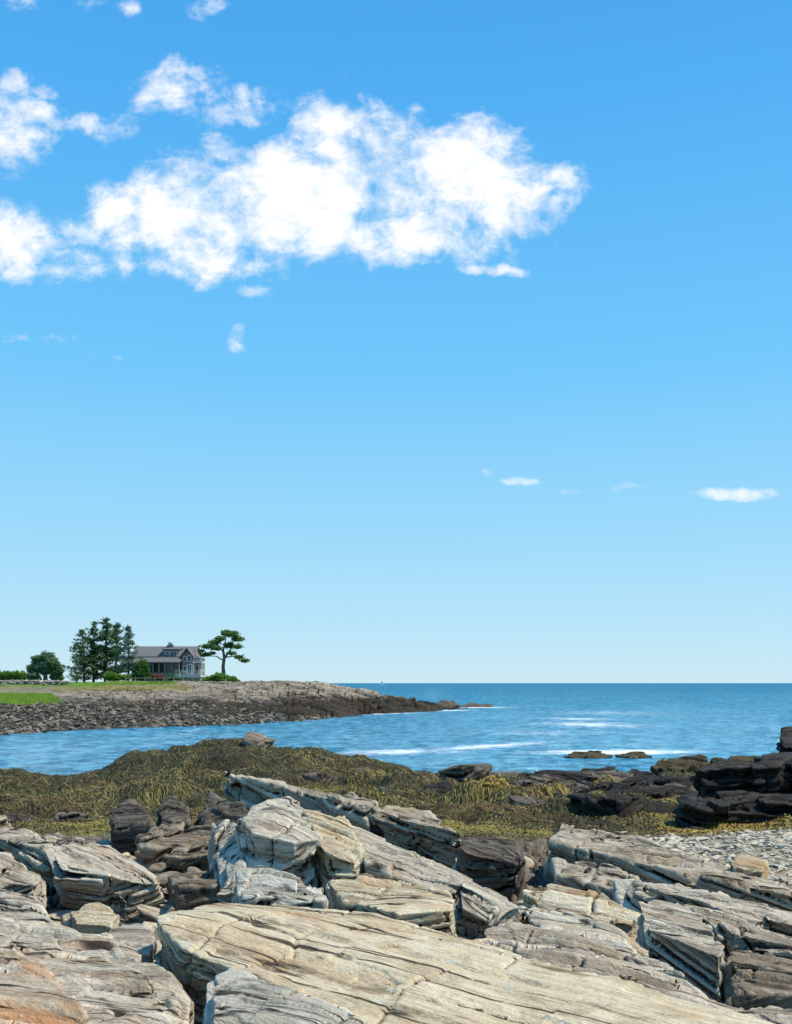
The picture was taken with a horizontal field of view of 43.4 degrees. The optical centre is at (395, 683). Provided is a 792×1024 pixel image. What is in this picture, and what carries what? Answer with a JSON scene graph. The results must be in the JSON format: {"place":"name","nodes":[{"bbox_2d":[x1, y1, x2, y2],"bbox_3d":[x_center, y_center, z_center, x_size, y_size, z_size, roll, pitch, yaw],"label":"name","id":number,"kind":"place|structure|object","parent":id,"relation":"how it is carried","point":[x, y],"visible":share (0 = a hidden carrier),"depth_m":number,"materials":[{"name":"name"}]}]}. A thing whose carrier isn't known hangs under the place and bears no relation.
{"place":"outdoors","nodes":[
{"label":"outdoors","id":0,"kind":"place"},
{"bbox_2d":[0,680,453,734],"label":"headland","id":1,"kind":"structure","parent":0,"point":[335,700],"depth_m":141.39,"materials":[{"name":"grey stone"}]},
{"bbox_2d":[0,670,27,681],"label":"hedge","id":2,"kind":"object","parent":1,"relation":"on","point":[10,675],"visible":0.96,"depth_m":204.51,"materials":[{"name":"green plant"}]},
{"bbox_2d":[0,692,62,704],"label":"marsh grass","id":3,"kind":"structure","parent":1,"relation":"on","point":[27,698],"depth_m":124.27,"materials":[{"name":"green plant"}]},
{"bbox_2d":[0,680,69,684],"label":"stone wall","id":4,"kind":"structure","parent":1,"relation":"on","point":[35,682],"depth_m":167.59,"materials":[{"name":"grey stone"}]},
{"bbox_2d":[25,650,65,680],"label":"tree","id":5,"kind":"object","parent":1,"relation":"on","point":[45,664],"visible":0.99,"depth_m":189.28,"materials":[{"name":"green plant"}]},
{"bbox_2d":[69,658,85,682],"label":"spruce tree","id":6,"kind":"object","parent":1,"relation":"on","point":[76,679],"visible":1,"depth_m":197.91,"materials":[{"name":"green plant"}]},
{"bbox_2d":[61,629,98,682],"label":"spruce tree","id":7,"kind":"object","parent":1,"relation":"on","point":[80,645],"visible":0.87,"depth_m":204.68,"materials":[{"name":"green plant"}]},
{"bbox_2d":[74,620,110,681],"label":"spruce tree","id":8,"kind":"object","parent":1,"relation":"on","point":[92,644],"visible":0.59,"depth_m":207.57,"materials":[{"name":"green plant"}]},
{"bbox_2d":[85,617,121,681],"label":"spruce tree","id":9,"kind":"object","parent":1,"relation":"on","point":[105,651],"visible":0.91,"depth_m":206.39,"materials":[{"name":"green plant"}]},
{"bbox_2d":[97,622,131,680],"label":"spruce tree","id":10,"kind":"object","parent":1,"relation":"on","point":[116,626],"visible":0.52,"depth_m":209.63,"materials":[{"name":"green plant"}]},
{"bbox_2d":[102,671,131,680],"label":"bush","id":11,"kind":"object","parent":1,"relation":"on","point":[109,676],"visible":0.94,"depth_m":193.43,"materials":[{"name":"green plant"}]},
{"bbox_2d":[112,625,145,680],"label":"spruce tree","id":12,"kind":"object","parent":1,"relation":"on","point":[127,642],"visible":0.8,"depth_m":199.68,"materials":[{"name":"green plant"}]},
{"bbox_2d":[133,659,151,680],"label":"bush","id":13,"kind":"object","parent":1,"relation":"on","point":[141,667],"visible":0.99,"depth_m":195.36,"materials":[{"name":"green plant"}]},
{"bbox_2d":[150,674,165,679],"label":"flowering bush","id":14,"kind":"object","parent":1,"relation":"on","point":[159,677],"visible":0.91,"depth_m":193.63,"materials":[{"name":"red plant"}]},
{"bbox_2d":[125,677,202,680],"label":"fence","id":15,"kind":"object","parent":1,"relation":"on","point":[135,678],"visible":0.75,"depth_m":188.07,"materials":[{"name":"grey wood"}]},
{"bbox_2d":[0,698,336,734],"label":"cobbles","id":16,"kind":"object","parent":1,"relation":"on","point":[39,724],"visible":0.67,"depth_m":108.10,"materials":[{"name":"grey stone"}]},
{"bbox_2d":[131,642,205,681],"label":"house","id":17,"kind":"structure","parent":1,"relation":"on","point":[181,662],"depth_m":203.80,"materials":[{"name":"grey wood"}]},
{"bbox_2d":[187,664,191,673],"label":"window","id":18,"kind":"structure","parent":17,"relation":"in","point":[189,666],"depth_m":203.69,"materials":[{"name":"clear glass"}]},
{"bbox_2d":[167,675,179,679],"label":"bush","id":19,"kind":"object","parent":1,"relation":"on","point":[175,677],"visible":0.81,"depth_m":193.71,"materials":[{"name":"green plant"}]},
{"bbox_2d":[202,672,240,681],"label":"bush","id":20,"kind":"object","parent":1,"relation":"on","point":[217,676],"visible":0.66,"depth_m":171.20,"materials":[{"name":"green plant"}]},
{"bbox_2d":[198,629,249,673],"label":"pine tree","id":21,"kind":"object","parent":1,"relation":"on","point":[214,644],"visible":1,"depth_m":197.80,"materials":[{"name":"green plant"}]},
{"bbox_2d":[0,683,791,775],"bbox_3d":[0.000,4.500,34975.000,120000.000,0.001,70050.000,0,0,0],"label":"water","id":22,"kind":"structure","parent":0,"point":[525,727],"depth_m":92.51,"materials":[{"name":"blue liquid"}]},
{"bbox_2d":[438,700,459,708],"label":"sea rock","id":23,"kind":"object","parent":22,"relation":"in","point":[452,704],"visible":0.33,"depth_m":172.00,"materials":[{"name":"grey stone"}]},
{"bbox_2d":[460,703,492,706],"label":"sea rock","id":24,"kind":"object","parent":22,"relation":"in","point":[477,705],"visible":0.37,"depth_m":186.10,"materials":[{"name":"stone"}]},
{"bbox_2d":[564,750,612,758],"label":"sea rock","id":25,"kind":"object","parent":22,"relation":"in","point":[590,754],"visible":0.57,"depth_m":60.30,"materials":[{"name":"stone"}]},
{"bbox_2d":[615,751,651,758],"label":"sea rock","id":26,"kind":"object","parent":22,"relation":"in","point":[635,754],"visible":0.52,"depth_m":59.89,"materials":[{"name":"stone"}]},
{"bbox_2d":[0,738,791,923],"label":"ground","id":27,"kind":"structure","parent":0,"point":[536,850],"depth_m":21.91,"materials":[{"name":"plant"}]},
{"bbox_2d":[5,814,32,823],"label":"boulder","id":28,"kind":"object","parent":27,"relation":"on","point":[13,818],"visible":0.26,"depth_m":14.94,"materials":[{"name":"grey stone"}]},
{"bbox_2d":[0,815,53,889],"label":"rock ledge","id":29,"kind":"object","parent":27,"relation":"on","point":[27,848],"visible":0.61,"depth_m":8.39,"materials":[{"name":"grey stone"}]},
{"bbox_2d":[0,939,88,1023],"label":"rock slab","id":30,"kind":"object","parent":27,"relation":"on","point":[32,993],"visible":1,"depth_m":4.23,"materials":[{"name":"beige stone"}]},
{"bbox_2d":[53,812,89,819],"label":"boulder","id":31,"kind":"object","parent":27,"relation":"on","point":[64,815],"visible":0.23,"depth_m":15.80,"materials":[{"name":"grey stone"}]},
{"bbox_2d":[0,888,189,1023],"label":"rock slab","id":32,"kind":"object","parent":27,"relation":"on","point":[100,989],"visible":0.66,"depth_m":4.79,"materials":[{"name":"grey stone"}]},
{"bbox_2d":[62,933,193,1023],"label":"rock slab","id":33,"kind":"object","parent":32,"relation":"on","point":[165,983],"visible":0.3,"depth_m":4.97,"materials":[{"name":"grey stone"}]},
{"bbox_2d":[135,820,212,896],"bbox_3d":[-2.076,1.694,9.343,0.828,0.700,1.521,0,0,-21],"label":"boulder","id":34,"kind":"object","parent":27,"relation":"on","point":[162,847],"visible":0.45,"depth_m":8.89,"materials":[{"name":"grey stone"}]},
{"bbox_2d":[165,867,219,910],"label":"boulder","id":35,"kind":"object","parent":27,"relation":"on","point":[191,888],"visible":0.7,"depth_m":7.42,"materials":[{"name":"grey stone"}]},
{"bbox_2d":[194,791,248,825],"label":"rock outcrop","id":36,"kind":"object","parent":27,"relation":"on","point":[218,810],"visible":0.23,"depth_m":10.66,"materials":[{"name":"grey stone"}]},
{"bbox_2d":[207,819,245,902],"bbox_3d":[-1.324,1.572,7.899,0.327,0.830,1.734,0,0,-12],"label":"rock outcrop","id":37,"kind":"object","parent":27,"relation":"on","point":[226,860],"visible":0.5,"depth_m":7.67,"materials":[{"name":"grey stone"}]},
{"bbox_2d":[235,768,249,772],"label":"boulder","id":38,"kind":"object","parent":27,"relation":"on","point":[237,770],"visible":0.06,"depth_m":29.79,"materials":[{"name":"grey stone"}]},
{"bbox_2d":[242,730,274,746],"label":"boulder","id":39,"kind":"object","parent":27,"relation":"on","point":[252,738],"visible":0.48,"depth_m":40.93,"materials":[{"name":"beige stone"}]},
{"bbox_2d":[235,796,322,888],"bbox_3d":[-0.914,1.487,7.845,0.721,1.100,1.027,0,0,0],"label":"rock outcrop","id":40,"kind":"object","parent":27,"relation":"on","point":[278,834],"visible":0.48,"depth_m":7.53,"materials":[{"name":"grey stone"}]},
{"bbox_2d":[202,967,368,1023],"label":"rock slab","id":41,"kind":"object","parent":27,"relation":"on","point":[235,996],"visible":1,"depth_m":4.25,"materials":[{"name":"grey stone"}]},
{"bbox_2d":[30,830,547,960],"bbox_3d":[-0.543,2.016,8.808,9.934,1.011,7.502,0,0,0],"label":"rubble","id":42,"kind":"object","parent":27,"relation":"on","point":[145,915],"depth_m":7.54,"materials":[{"name":"grey stone"}]},
{"bbox_2d":[0,852,49,917],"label":"boulder","id":43,"kind":"object","parent":42,"relation":"on","point":[17,877],"visible":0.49,"depth_m":7.03,"materials":[{"name":"grey stone"}]},
{"bbox_2d":[27,895,43,902],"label":"rock slab","id":44,"kind":"object","parent":42,"relation":"on","point":[40,899],"visible":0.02,"depth_m":6.53,"materials":[{"name":"grey stone"}]},
{"bbox_2d":[61,902,122,933],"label":"rock slab","id":45,"kind":"object","parent":42,"relation":"on","point":[95,918],"visible":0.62,"depth_m":6.38,"materials":[{"name":"beige stone"}]},
{"bbox_2d":[44,843,164,912],"bbox_3d":[-2.420,1.587,8.115,0.901,0.507,1.571,0,0,-31],"label":"boulder","id":46,"kind":"object","parent":42,"relation":"on","point":[114,880],"visible":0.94,"depth_m":7.60,"materials":[{"name":"grey stone"}]},
{"bbox_2d":[97,932,147,962],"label":"rock slab","id":47,"kind":"object","parent":42,"relation":"on","point":[129,951],"visible":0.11,"depth_m":5.45,"materials":[{"name":"grey stone"}]},
{"bbox_2d":[109,798,155,856],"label":"boulder","id":48,"kind":"object","parent":42,"relation":"on","point":[130,820],"visible":0.75,"depth_m":10.40,"materials":[{"name":"grey stone"}]},
{"bbox_2d":[108,923,158,962],"bbox_3d":[-1.557,1.586,5.916,0.308,0.199,0.789,0,0,-30],"label":"rock slab","id":49,"kind":"object","parent":42,"relation":"on","point":[141,939],"visible":0.54,"depth_m":5.87,"materials":[{"name":"grey stone"}]},
{"bbox_2d":[156,795,191,832],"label":"boulder","id":50,"kind":"object","parent":42,"relation":"on","point":[171,810],"visible":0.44,"depth_m":10.77,"materials":[{"name":"grey stone"}]},
{"bbox_2d":[231,865,328,908],"bbox_3d":[-0.810,1.509,6.750,0.738,0.464,0.588,0,0,0],"label":"rock slab","id":51,"kind":"object","parent":42,"relation":"on","point":[259,885],"visible":0.42,"depth_m":6.67,"materials":[{"name":"grey stone"}]},
{"bbox_2d":[325,873,427,912],"bbox_3d":[-0.130,1.585,6.962,0.708,0.401,0.726,0,0,-11],"label":"rock slab","id":52,"kind":"object","parent":42,"relation":"on","point":[346,894],"visible":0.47,"depth_m":6.95,"materials":[{"name":"beige stone"}]},
{"bbox_2d":[522,883,640,941],"bbox_3d":[1.435,1.910,7.703,1.074,0.608,0.690,0,0,20],"label":"rock slab","id":53,"kind":"object","parent":42,"relation":"on","point":[596,905],"visible":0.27,"depth_m":7.65,"materials":[{"name":"beige stone"}]},
{"bbox_2d":[550,857,638,900],"bbox_3d":[2.144,2.015,9.066,1.750,0.675,0.656,0,0,41],"label":"rock ledge","id":54,"kind":"object","parent":42,"relation":"on","point":[592,876],"visible":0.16,"depth_m":9.31,"materials":[{"name":"grey stone"}]},
{"bbox_2d":[516,905,684,978],"bbox_3d":[1.322,1.951,6.593,0.751,0.684,1.630,0,0,-12],"label":"rock slab","id":55,"kind":"object","parent":42,"relation":"on","point":[578,921],"visible":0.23,"depth_m":6.76,"materials":[{"name":"grey stone"}]},
{"bbox_2d":[473,922,743,1010],"bbox_3d":[1.246,1.895,5.863,1.963,0.686,0.938,0,0,38],"label":"rock slab","id":56,"kind":"object","parent":42,"relation":"on","point":[563,948],"visible":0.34,"depth_m":5.78,"materials":[{"name":"grey stone"}]},
{"bbox_2d":[635,900,724,1003],"bbox_3d":[1.892,1.950,6.812,0.547,0.756,1.302,0,0,0],"label":"boulder","id":57,"kind":"object","parent":42,"relation":"on","point":[677,937],"visible":0.58,"depth_m":6.52,"materials":[{"name":"grey stone"}]},
{"bbox_2d":[730,969,791,1009],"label":"boulder","id":58,"kind":"object","parent":42,"relation":"on","point":[750,988],"visible":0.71,"depth_m":5.42,"materials":[{"name":"grey stone"}]},
{"bbox_2d":[223,767,398,846],"bbox_3d":[-1.011,1.769,11.637,2.982,1.448,0.512,0,0,38],"label":"rock ledge","id":59,"kind":"object","parent":27,"relation":"on","point":[249,791],"visible":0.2,"depth_m":11.77,"materials":[{"name":"grey stone"}]},
{"bbox_2d":[302,772,334,783],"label":"boulder","id":60,"kind":"object","parent":27,"relation":"on","point":[320,778],"visible":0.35,"depth_m":25.95,"materials":[{"name":"grey stone"}]},
{"bbox_2d":[293,799,365,894],"bbox_3d":[-0.528,1.572,7.879,0.486,1.201,1.419,0,0,-24],"label":"rock outcrop","id":61,"kind":"object","parent":27,"relation":"on","point":[340,852],"visible":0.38,"depth_m":7.55,"materials":[{"name":"beige stone"}]},
{"bbox_2d":[378,787,391,792],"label":"boulder","id":62,"kind":"object","parent":27,"relation":"on","point":[381,789],"visible":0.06,"depth_m":21.90,"materials":[{"name":"grey stone"}]},
{"bbox_2d":[322,792,460,867],"bbox_3d":[-0.090,1.857,11.034,2.191,1.209,0.596,0,0,37],"label":"rock ledge","id":63,"kind":"object","parent":27,"relation":"on","point":[424,833],"visible":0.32,"depth_m":10.73,"materials":[{"name":"grey stone"}]},
{"bbox_2d":[0,736,791,840],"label":"seaweed","id":64,"kind":"object","parent":27,"relation":"on","point":[495,830],"visible":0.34,"depth_m":18.17,"materials":[{"name":"green plant"}]},
{"bbox_2d":[352,826,520,939],"bbox_3d":[0.130,1.697,7.527,1.990,1.074,0.964,0,0,38],"label":"rock slab","id":65,"kind":"object","parent":27,"relation":"on","point":[478,910],"visible":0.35,"depth_m":7.20,"materials":[{"name":"grey stone"}]},
{"bbox_2d":[421,781,452,792],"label":"boulder","id":66,"kind":"object","parent":27,"relation":"on","point":[443,786],"visible":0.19,"depth_m":22.01,"materials":[{"name":"grey stone"}]},
{"bbox_2d":[153,903,774,1023],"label":"rock slab","id":67,"kind":"object","parent":27,"relation":"on","point":[371,968],"visible":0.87,"depth_m":4.92,"materials":[{"name":"beige stone"}]},
{"bbox_2d":[356,890,457,936],"bbox_3d":[0.069,1.512,6.299,0.650,0.323,0.663,0,0,0],"label":"rock slab","id":68,"kind":"object","parent":67,"relation":"on","point":[433,909],"visible":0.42,"depth_m":6.15,"materials":[{"name":"beige stone"}]},
{"bbox_2d":[436,763,492,784],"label":"boulder","id":69,"kind":"object","parent":27,"relation":"on","point":[460,774],"visible":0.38,"depth_m":25.51,"materials":[{"name":"grey stone"}]},
{"bbox_2d":[453,836,526,916],"bbox_3d":[0.998,1.983,9.855,0.764,0.857,0.966,0,0,26],"label":"rock outcrop","id":70,"kind":"object","parent":27,"relation":"on","point":[497,865],"visible":0.56,"depth_m":9.55,"materials":[{"name":"grey stone"}]},
{"bbox_2d":[490,771,519,777],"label":"boulder","id":71,"kind":"object","parent":27,"relation":"on","point":[506,774],"visible":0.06,"depth_m":30.76,"materials":[{"name":"grey stone"}]},
{"bbox_2d":[507,796,568,808],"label":"boulder","id":72,"kind":"object","parent":27,"relation":"on","point":[529,801],"visible":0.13,"depth_m":17.18,"materials":[{"name":"grey stone"}]},
{"bbox_2d":[513,773,588,792],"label":"boulder","id":73,"kind":"object","parent":27,"relation":"on","point":[572,786],"visible":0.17,"depth_m":21.76,"materials":[{"name":"grey stone"}]},
{"bbox_2d":[525,770,591,782],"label":"boulder","id":74,"kind":"object","parent":27,"relation":"on","point":[567,775],"visible":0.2,"depth_m":26.75,"materials":[{"name":"grey stone"}]},
{"bbox_2d":[553,792,568,798],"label":"boulder","id":75,"kind":"object","parent":27,"relation":"on","point":[557,794],"visible":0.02,"depth_m":19.28,"materials":[{"name":"grey stone"}]},
{"bbox_2d":[578,766,617,771],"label":"boulder","id":76,"kind":"object","parent":27,"relation":"on","point":[608,768],"visible":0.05,"depth_m":31.01,"materials":[{"name":"grey stone"}]},
{"bbox_2d":[569,770,633,784],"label":"boulder","id":77,"kind":"object","parent":27,"relation":"on","point":[620,776],"visible":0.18,"depth_m":26.88,"materials":[{"name":"grey stone"}]},
{"bbox_2d":[570,794,649,819],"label":"boulder","id":78,"kind":"object","parent":27,"relation":"on","point":[624,806],"visible":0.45,"depth_m":16.30,"materials":[{"name":"black stone"}]},
{"bbox_2d":[584,781,651,792],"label":"boulder","id":79,"kind":"object","parent":27,"relation":"on","point":[605,786],"visible":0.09,"depth_m":22.66,"materials":[{"name":"black stone"}]},
{"bbox_2d":[567,787,673,799],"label":"boulder","id":80,"kind":"object","parent":27,"relation":"on","point":[659,793],"visible":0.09,"depth_m":18.87,"materials":[{"name":"black stone"}]},
{"bbox_2d":[465,774,791,836],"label":"golden seaweed","id":81,"kind":"object","parent":27,"relation":"on","point":[654,814],"visible":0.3,"depth_m":15.48,"materials":[{"name":"plant"}]},
{"bbox_2d":[624,769,655,782],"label":"boulder","id":82,"kind":"object","parent":27,"relation":"on","point":[637,773],"visible":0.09,"depth_m":27.13,"materials":[{"name":"grey stone"}]},
{"bbox_2d":[606,782,697,795],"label":"boulder","id":83,"kind":"object","parent":27,"relation":"on","point":[628,786],"visible":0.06,"depth_m":21.33,"materials":[{"name":"black stone"}]},
{"bbox_2d":[627,775,694,786],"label":"boulder","id":84,"kind":"object","parent":27,"relation":"on","point":[654,780],"visible":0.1,"depth_m":25.52,"materials":[{"name":"black stone"}]},
{"bbox_2d":[650,802,679,815],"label":"boulder","id":85,"kind":"object","parent":27,"relation":"on","point":[663,807],"visible":0.06,"depth_m":16.92,"materials":[{"name":"grey stone"}]},
{"bbox_2d":[543,824,791,911],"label":"rock ledge","id":86,"kind":"object","parent":27,"relation":"on","point":[646,860],"visible":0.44,"depth_m":9.82,"materials":[{"name":"grey stone"}]},
{"bbox_2d":[729,854,769,879],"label":"boulder","id":87,"kind":"object","parent":86,"relation":"on","point":[748,865],"visible":0.61,"depth_m":9.84,"materials":[{"name":"beige stone"}]},
{"bbox_2d":[650,783,696,790],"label":"boulder","id":88,"kind":"object","parent":27,"relation":"on","point":[672,785],"visible":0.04,"depth_m":22.62,"materials":[{"name":"grey stone"}]},
{"bbox_2d":[664,778,692,791],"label":"boulder","id":89,"kind":"object","parent":27,"relation":"on","point":[684,782],"visible":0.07,"depth_m":22.79,"materials":[{"name":"grey stone"}]},
{"bbox_2d":[650,754,709,775],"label":"sea rock","id":90,"kind":"object","parent":27,"relation":"on","point":[689,764],"visible":0.35,"depth_m":40.74,"materials":[{"name":"stone"}]},
{"bbox_2d":[613,879,791,936],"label":"rock ledge","id":91,"kind":"object","parent":27,"relation":"on","point":[776,920],"visible":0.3,"depth_m":8.41,"materials":[{"name":"grey stone"}]},
{"bbox_2d":[614,828,791,886],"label":"pebbles","id":92,"kind":"object","parent":27,"relation":"on","point":[673,842],"visible":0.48,"depth_m":12.36,"materials":[{"name":"grey gravel"}]},
{"bbox_2d":[674,790,791,829],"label":"rock outcrop","id":93,"kind":"object","parent":27,"relation":"on","point":[694,811],"visible":0.54,"depth_m":15.29,"materials":[{"name":"black stone"}]},
{"bbox_2d":[676,902,791,962],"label":"rock ledge","id":94,"kind":"object","parent":27,"relation":"on","point":[735,929],"visible":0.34,"depth_m":7.20,"materials":[{"name":"grey stone"}]},
{"bbox_2d":[710,754,765,763],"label":"sea rock","id":95,"kind":"object","parent":27,"relation":"on","point":[748,759],"visible":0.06,"depth_m":41.55,"materials":[{"name":"stone"}]},
{"bbox_2d":[690,752,791,798],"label":"rock outcrop","id":96,"kind":"object","parent":27,"relation":"on","point":[770,773],"visible":0.36,"depth_m":16.56,"materials":[{"name":"black stone"}]},
{"bbox_2d":[723,948,791,1005],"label":"boulder","id":97,"kind":"object","parent":27,"relation":"on","point":[757,959],"visible":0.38,"depth_m":6.36,"materials":[{"name":"grey stone"}]},
{"bbox_2d":[735,1005,791,1023],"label":"rock slab","id":98,"kind":"object","parent":27,"relation":"on","point":[774,1014],"visible":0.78,"depth_m":4.99,"materials":[{"name":"grey stone"}]},
{"bbox_2d":[776,726,791,752],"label":"rock outcrop","id":99,"kind":"object","parent":27,"relation":"on","point":[784,744],"visible":0.28,"depth_m":22.21,"materials":[{"name":"grey stone"}]},
{"bbox_2d":[0,0,791,682],"label":"sky","id":100,"kind":"structure","parent":0,"point":[358,341],"materials":[{"name":"blue"}]}
]}

